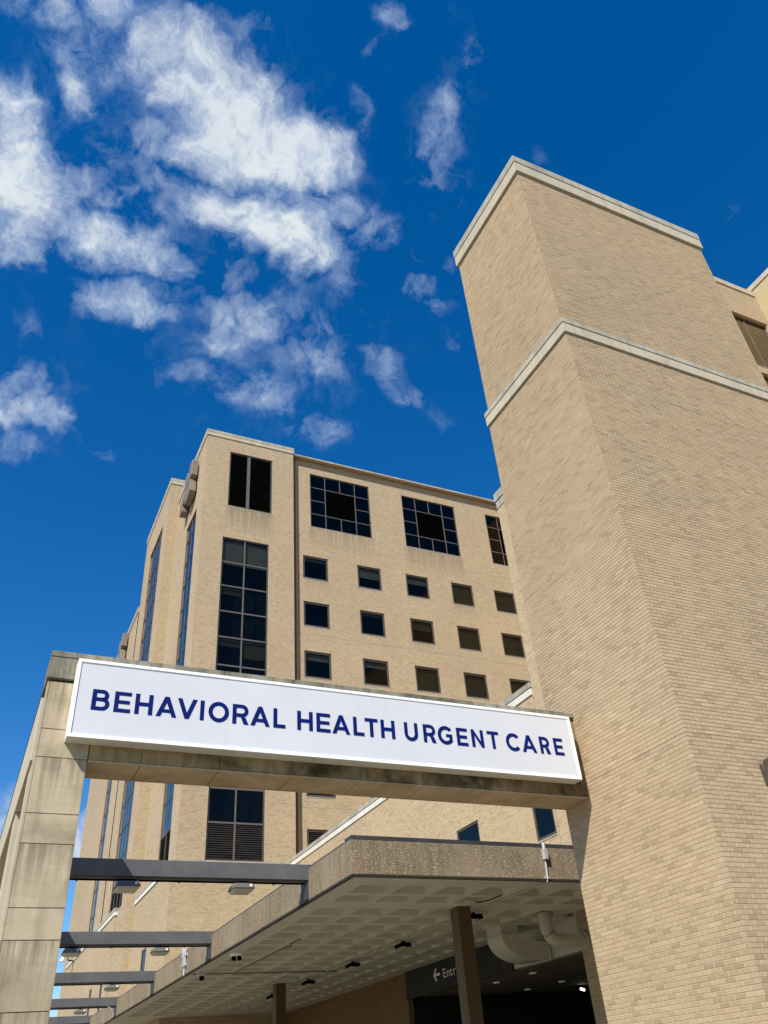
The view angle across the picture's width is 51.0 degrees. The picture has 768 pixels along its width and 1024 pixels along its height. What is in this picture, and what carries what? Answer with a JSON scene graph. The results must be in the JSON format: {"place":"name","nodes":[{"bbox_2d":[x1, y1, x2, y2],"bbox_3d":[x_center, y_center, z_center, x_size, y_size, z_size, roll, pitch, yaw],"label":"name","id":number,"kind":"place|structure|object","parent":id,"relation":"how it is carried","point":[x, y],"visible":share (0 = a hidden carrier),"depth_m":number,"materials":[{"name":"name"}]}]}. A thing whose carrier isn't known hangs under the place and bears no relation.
{"place":"outdoors","nodes":[
{"label":"outdoors","id":0,"kind":"place"},
{"bbox_2d":[0,0,767,1016],"label":"sky","id":1,"kind":"structure","parent":0,"point":[245,218],"materials":[{"name":"blue"}]},
{"bbox_2d":[713,268,767,386],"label":"hospital wing","id":2,"kind":"structure","parent":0,"point":[748,307],"depth_m":51.40,"materials":[{"name":"beige brick"}]},
{"bbox_2d":[733,315,767,368],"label":"window","id":3,"kind":"structure","parent":2,"relation":"in","point":[755,335],"depth_m":50.04,"materials":[{"name":"brown glass"}]},
{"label":"pavement","id":4,"kind":"structure","parent":0,"visible":0},
{"bbox_2d":[0,690,43,930],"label":"screen wall","id":5,"kind":"structure","parent":4,"relation":"on","point":[9,835],"depth_m":16.11,"materials":[{"name":"concrete"}]},
{"bbox_2d":[48,1015,91,1023],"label":"steel beam","id":6,"kind":"structure","parent":5,"relation":"attached to","point":[71,1020],"depth_m":41.24,"materials":[{"name":"grey metal"}]},
{"bbox_2d":[50,997,117,1016],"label":"steel beam","id":7,"kind":"structure","parent":5,"relation":"attached to","point":[82,1003],"depth_m":35.60,"materials":[{"name":"grey metal"}]},
{"bbox_2d":[73,1008,86,1014],"bbox_3d":[-13.383,21.983,35.473,0.494,0.280,0.494,12,-39,-22],"label":"flat light","id":8,"kind":"object","parent":7,"relation":"attached to","point":[80,1011],"visible":1,"depth_m":35.30,"materials":[{"name":"black metal"}]},
{"bbox_2d":[54,971,155,993],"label":"steel beam","id":9,"kind":"structure","parent":5,"relation":"attached to","point":[101,978],"depth_m":29.77,"materials":[{"name":"grey metal"}]},
{"bbox_2d":[104,983,119,991],"bbox_3d":[-10.073,17.573,29.801,0.494,0.280,0.494,12,-39,-22],"label":"flat light","id":10,"kind":"object","parent":9,"relation":"attached to","point":[112,987],"visible":1,"depth_m":29.63,"materials":[{"name":"black metal"}]},
{"bbox_2d":[59,931,213,959],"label":"steel beam","id":11,"kind":"structure","parent":5,"relation":"attached to","point":[124,939],"depth_m":23.78,"materials":[{"name":"grey metal"}]},
{"bbox_2d":[61,946,80,956],"bbox_3d":[-8.940,12.549,23.017,0.494,0.280,0.494,12,-39,-22],"label":"flat light","id":12,"kind":"object","parent":11,"relation":"attached to","point":[71,952],"visible":1,"depth_m":22.84,"materials":[{"name":"black metal"}]},
{"bbox_2d":[150,946,169,955],"bbox_3d":[-6.667,13.036,23.964,0.494,0.280,0.494,12,-39,-22],"label":"flat light","id":13,"kind":"object","parent":11,"relation":"attached to","point":[160,951],"visible":1,"depth_m":23.80,"materials":[{"name":"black metal"}]},
{"bbox_2d":[0,650,588,1023],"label":"concrete gate","id":14,"kind":"structure","parent":4,"relation":"on","point":[33,916],"depth_m":11.20,"materials":[{"name":"beige concrete"}]},
{"bbox_2d":[69,857,309,901],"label":"steel beam","id":15,"kind":"structure","parent":14,"relation":"attached to","point":[99,869],"depth_m":17.55,"materials":[{"name":"grey metal"}]},
{"bbox_2d":[113,879,140,893],"bbox_3d":[-5.421,7.860,16.986,0.494,0.280,0.494,12,-39,-22],"label":"flat light","id":16,"kind":"object","parent":15,"relation":"attached to","point":[127,886],"visible":1,"depth_m":16.81,"materials":[{"name":"black metal"}]},
{"bbox_2d":[228,881,254,894],"bbox_3d":[-3.175,8.342,17.923,0.494,0.280,0.494,12,-39,-22],"label":"flat light","id":17,"kind":"object","parent":15,"relation":"attached to","point":[241,888],"visible":1,"depth_m":17.75,"materials":[{"name":"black metal"}]},
{"bbox_2d":[64,658,581,783],"bbox_3d":[-0.492,3.435,12.793,8.500,1.152,0.248,12,-39,-22],"label":"lightbox sign","id":18,"kind":"object","parent":14,"relation":"attached to","point":[114,704],"visible":1,"depth_m":12.39,"materials":[{"name":"white plastic"}]},
{"bbox_2d":[90,835,584,1023],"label":"entrance canopy","id":19,"kind":"object","parent":4,"relation":"on","point":[368,894],"visible":0.96,"depth_m":21.06,"materials":[{"name":"beige concrete"}]},
{"bbox_2d":[180,948,187,975],"bbox_3d":[-6.697,14.911,27.043,0.108,1.233,0.711,12,-39,-22],"label":"cable bundle","id":20,"kind":"object","parent":19,"relation":"attached to","point":[183,957],"visible":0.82,"depth_m":26.86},
{"bbox_2d":[197,972,206,980],"bbox_3d":[-5.941,15.143,26.250,0.260,0.223,0.260,12,-39,-22],"label":"dome camera","id":21,"kind":"object","parent":19,"relation":"attached to","point":[201,975],"visible":1,"depth_m":26.19,"materials":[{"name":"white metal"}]},
{"bbox_2d":[230,952,243,960],"bbox_3d":[-4.304,12.990,23.511,0.400,0.190,0.400,12,-39,-22],"label":"multi camera","id":22,"kind":"object","parent":19,"relation":"attached to","point":[237,955],"visible":1,"depth_m":23.40,"materials":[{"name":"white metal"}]},
{"bbox_2d":[192,938,336,974],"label":"ceiling track","id":23,"kind":"structure","parent":19,"relation":"attached to","point":[290,945],"depth_m":26.84,"materials":[{"name":"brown metal"}]},
{"bbox_2d":[302,978,314,985],"bbox_3d":[-2.760,17.157,29.400,0.415,0.215,0.340,12,-39,-22],"label":"canopy lamp","id":24,"kind":"object","parent":19,"relation":"attached to","point":[308,981],"visible":1,"depth_m":29.29,"materials":[{"name":"black metal"}]},
{"bbox_2d":[345,961,359,968],"bbox_3d":[-1.036,14.860,26.446,0.415,0.215,0.340,12,-39,-22],"label":"canopy lamp","id":25,"kind":"object","parent":19,"relation":"attached to","point":[354,964],"visible":1,"depth_m":26.34,"materials":[{"name":"black metal"}]},
{"bbox_2d":[218,883,543,1014],"bbox_3d":[-2.124,16.182,28.298,0.080,0.043,27.600,12,-39,-22],"label":"ceiling conduit","id":26,"kind":"object","parent":19,"relation":"attached to","point":[516,894],"visible":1,"depth_m":23.56,"materials":[{"name":"grey metal"}]},
{"bbox_2d":[394,940,411,948],"bbox_3d":[0.555,12.742,23.721,0.415,0.215,0.340,12,-39,-22],"label":"canopy lamp","id":27,"kind":"object","parent":19,"relation":"attached to","point":[403,944],"visible":1,"depth_m":23.62,"materials":[{"name":"black metal"}]},
{"bbox_2d":[471,912,482,920],"bbox_3d":[2.295,10.423,20.738,0.415,0.215,0.340,12,-39,-22],"label":"canopy lamp","id":28,"kind":"object","parent":19,"relation":"attached to","point":[475,917],"visible":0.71,"depth_m":20.63,"materials":[{"name":"black metal"}]},
{"bbox_2d":[465,895,501,902],"bbox_3d":[2.403,9.335,19.389,0.956,0.075,0.269,-16,-37,14],"label":"junction conduit","id":29,"kind":"object","parent":19,"relation":"attached to","point":[470,901],"visible":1,"depth_m":19.42,"materials":[{"name":"black metal"}]},
{"bbox_2d":[485,925,551,963],"bbox_3d":[3.866,12.464,23.179,1.620,0.893,0.880,12,-39,-22],"label":"air duct","id":30,"kind":"object","parent":19,"relation":"attached to","point":[506,943],"visible":0.95,"depth_m":22.87,"materials":[{"name":"beige metal"}]},
{"bbox_2d":[541,842,549,881],"bbox_3d":[3.705,8.040,18.484,0.145,0.847,0.129,12,-39,-22],"label":"front conduit","id":31,"kind":"object","parent":19,"relation":"attached to","point":[544,851],"visible":1,"depth_m":18.51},
{"bbox_2d":[413,916,595,1023],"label":"entrance porch","id":32,"kind":"object","parent":4,"relation":"on","point":[548,998],"visible":0.24,"depth_m":30.07,"materials":[{"name":"paint"}]},
{"bbox_2d":[405,944,516,999],"bbox_3d":[2.396,15.562,27.273,0.139,0.879,7.325,12,-39,-22],"label":"entrance sign","id":33,"kind":"object","parent":32,"relation":"attached to","point":[437,976],"visible":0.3,"depth_m":27.67,"materials":[{"name":"black plastic"}]},
{"bbox_2d":[575,984,588,990],"bbox_3d":[7.732,18.069,30.574,0.900,0.239,0.241,12,-39,-22],"label":"spot lamp","id":34,"kind":"object","parent":32,"relation":"attached to","point":[582,987],"visible":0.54,"depth_m":30.54,"materials":[{"name":"white"}]},
{"label":"ground","id":35,"kind":"structure","parent":0,"visible":0},
{"bbox_2d":[57,428,530,1019],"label":"hospital building","id":36,"kind":"structure","parent":35,"relation":"on","point":[269,560],"depth_m":57.11,"materials":[{"name":"beige brick"}]},
{"bbox_2d":[89,780,111,931],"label":"window","id":37,"kind":"structure","parent":36,"relation":"in","point":[95,894],"depth_m":62.48,"materials":[{"name":"blue glass"}]},
{"bbox_2d":[117,633,127,658],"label":"wall emblem","id":38,"kind":"object","parent":36,"relation":"attached to","point":[122,647],"depth_m":71.47,"materials":[{"name":"beige stone"}]},
{"bbox_2d":[109,529,162,913],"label":"window","id":39,"kind":"structure","parent":36,"relation":"in","point":[123,837],"depth_m":61.01,"materials":[{"name":"blue glass"}]},
{"bbox_2d":[159,510,196,859],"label":"window","id":40,"kind":"structure","parent":36,"relation":"in","point":[169,788],"depth_m":53.31,"materials":[{"name":"blue glass"}]},
{"bbox_2d":[179,460,197,517],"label":"wall emblem","id":41,"kind":"object","parent":36,"relation":"attached to","point":[190,489],"depth_m":59.41,"materials":[{"name":"beige stone"}]},
{"bbox_2d":[205,537,268,861],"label":"window","id":42,"kind":"structure","parent":36,"relation":"in","point":[243,598],"depth_m":50.65,"materials":[{"name":"black glass"}]},
{"bbox_2d":[227,452,271,514],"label":"window","id":43,"kind":"structure","parent":36,"relation":"in","point":[250,480],"depth_m":58.33,"materials":[{"name":"black glass"}]},
{"bbox_2d":[303,555,327,581],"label":"window","id":44,"kind":"structure","parent":36,"relation":"in","point":[314,568],"depth_m":56.92,"materials":[{"name":"glass"}]},
{"bbox_2d":[304,601,330,629],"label":"window","id":45,"kind":"structure","parent":36,"relation":"in","point":[316,615],"depth_m":54.74,"materials":[{"name":"glass"}]},
{"bbox_2d":[307,829,328,845],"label":"window","id":46,"kind":"structure","parent":36,"relation":"in","point":[308,830],"depth_m":46.17,"materials":[{"name":"brown metal"}]},
{"bbox_2d":[304,651,332,680],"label":"window","id":47,"kind":"structure","parent":36,"relation":"in","point":[317,665],"depth_m":52.55,"materials":[{"name":"glass"}]},
{"bbox_2d":[306,793,336,798],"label":"window","id":48,"kind":"structure","parent":36,"relation":"in","point":[313,795],"depth_m":47.60,"materials":[{"name":"brown metal"}]},
{"bbox_2d":[310,474,372,538],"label":"window","id":49,"kind":"structure","parent":36,"relation":"in","point":[330,511],"depth_m":61.28,"materials":[{"name":"glass"}]},
{"bbox_2d":[357,565,382,591],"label":"window","id":50,"kind":"structure","parent":36,"relation":"in","point":[369,578],"depth_m":58.51,"materials":[{"name":"glass"}]},
{"bbox_2d":[360,610,386,637],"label":"window","id":51,"kind":"structure","parent":36,"relation":"in","point":[372,623],"depth_m":56.32,"materials":[{"name":"glass"}]},
{"bbox_2d":[363,659,390,687],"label":"window","id":52,"kind":"structure","parent":36,"relation":"in","point":[376,673],"depth_m":54.13,"materials":[{"name":"brown glass"}]},
{"bbox_2d":[405,574,430,599],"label":"window","id":53,"kind":"structure","parent":36,"relation":"in","point":[417,586],"depth_m":59.99,"materials":[{"name":"glass"}]},
{"bbox_2d":[410,618,435,645],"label":"window","id":54,"kind":"structure","parent":36,"relation":"in","point":[422,631],"depth_m":57.79,"materials":[{"name":"brown glass"}]},
{"bbox_2d":[415,666,440,693],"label":"window","id":55,"kind":"structure","parent":36,"relation":"in","point":[427,679],"depth_m":55.62,"materials":[{"name":"brown glass"}]},
{"bbox_2d":[401,496,460,556],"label":"window","id":56,"kind":"structure","parent":36,"relation":"in","point":[426,532],"depth_m":64.16,"materials":[{"name":"glass"}]},
{"bbox_2d":[451,583,475,607],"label":"window","id":57,"kind":"structure","parent":36,"relation":"in","point":[462,594],"depth_m":61.46,"materials":[{"name":"brown glass"}]},
{"bbox_2d":[457,626,482,652],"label":"window","id":58,"kind":"structure","parent":36,"relation":"in","point":[469,638],"depth_m":59.26,"materials":[{"name":"brown glass"}]},
{"bbox_2d":[463,672,489,699],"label":"window","id":59,"kind":"structure","parent":36,"relation":"in","point":[476,687],"depth_m":57.08,"materials":[{"name":"brown glass"}]},
{"bbox_2d":[485,515,508,566],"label":"window","id":60,"kind":"structure","parent":36,"relation":"in","point":[496,540],"depth_m":66.45,"materials":[{"name":"brown glass"}]},
{"bbox_2d":[494,590,516,614],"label":"window","id":61,"kind":"structure","parent":36,"relation":"in","point":[505,602],"depth_m":62.90,"materials":[{"name":"brown glass"}]},
{"bbox_2d":[501,633,525,658],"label":"window","id":62,"kind":"structure","parent":36,"relation":"in","point":[513,646],"depth_m":60.71,"materials":[{"name":"brown glass"}]},
{"bbox_2d":[509,679,529,693],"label":"window","id":63,"kind":"structure","parent":36,"relation":"in","point":[515,685],"depth_m":58.73,"materials":[{"name":"brown glass"}]},
{"bbox_2d":[60,487,607,1023],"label":"wing","id":64,"kind":"structure","parent":35,"relation":"on","point":[194,907],"depth_m":34.00,"materials":[{"name":"beige brick"}]},
{"bbox_2d":[59,957,72,962],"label":"roof camera","id":65,"kind":"object","parent":64,"relation":"attached to","point":[62,959],"visible":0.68,"depth_m":62.24,"materials":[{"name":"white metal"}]},
{"bbox_2d":[97,985,101,1011],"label":"window","id":66,"kind":"structure","parent":64,"relation":"in","point":[100,992],"depth_m":49.53,"materials":[{"name":"brown glass"}]},
{"bbox_2d":[140,948,145,970],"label":"window","id":67,"kind":"structure","parent":64,"relation":"in","point":[142,966],"depth_m":43.32,"materials":[{"name":"blue glass"}]},
{"bbox_2d":[457,820,479,840],"bbox_3d":[3.020,11.685,27.914,0.080,1.560,1.530,12,-39,-22],"label":"window","id":68,"kind":"structure","parent":64,"relation":"in","point":[471,831],"depth_m":28.13,"materials":[{"name":"blue glass"}]},
{"bbox_2d":[532,808,559,843],"bbox_3d":[4.891,9.190,24.662,0.115,1.610,1.080,12,-39,-22],"label":"window","id":69,"kind":"structure","parent":64,"relation":"in","point":[544,820],"depth_m":24.51,"materials":[{"name":"blue glass"}]},
{"bbox_2d":[538,912,590,948],"bbox_3d":[4.837,11.319,21.735,1.396,0.875,0.430,12,-39,-22],"label":"round pipe","id":70,"kind":"object","parent":64,"relation":"attached to","point":[582,939],"visible":1,"depth_m":21.53,"materials":[{"name":"beige metal"}]},
{"bbox_2d":[453,155,767,1023],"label":"brick tower","id":71,"kind":"structure","parent":35,"relation":"on","point":[625,387],"depth_m":15.61,"materials":[{"name":"brick"}]},
{"bbox_2d":[759,758,767,783],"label":"wall lamp","id":72,"kind":"object","parent":71,"relation":"attached to","point":[765,769],"visible":1,"depth_m":12.63,"materials":[{"name":"grey metal"}]}
]}

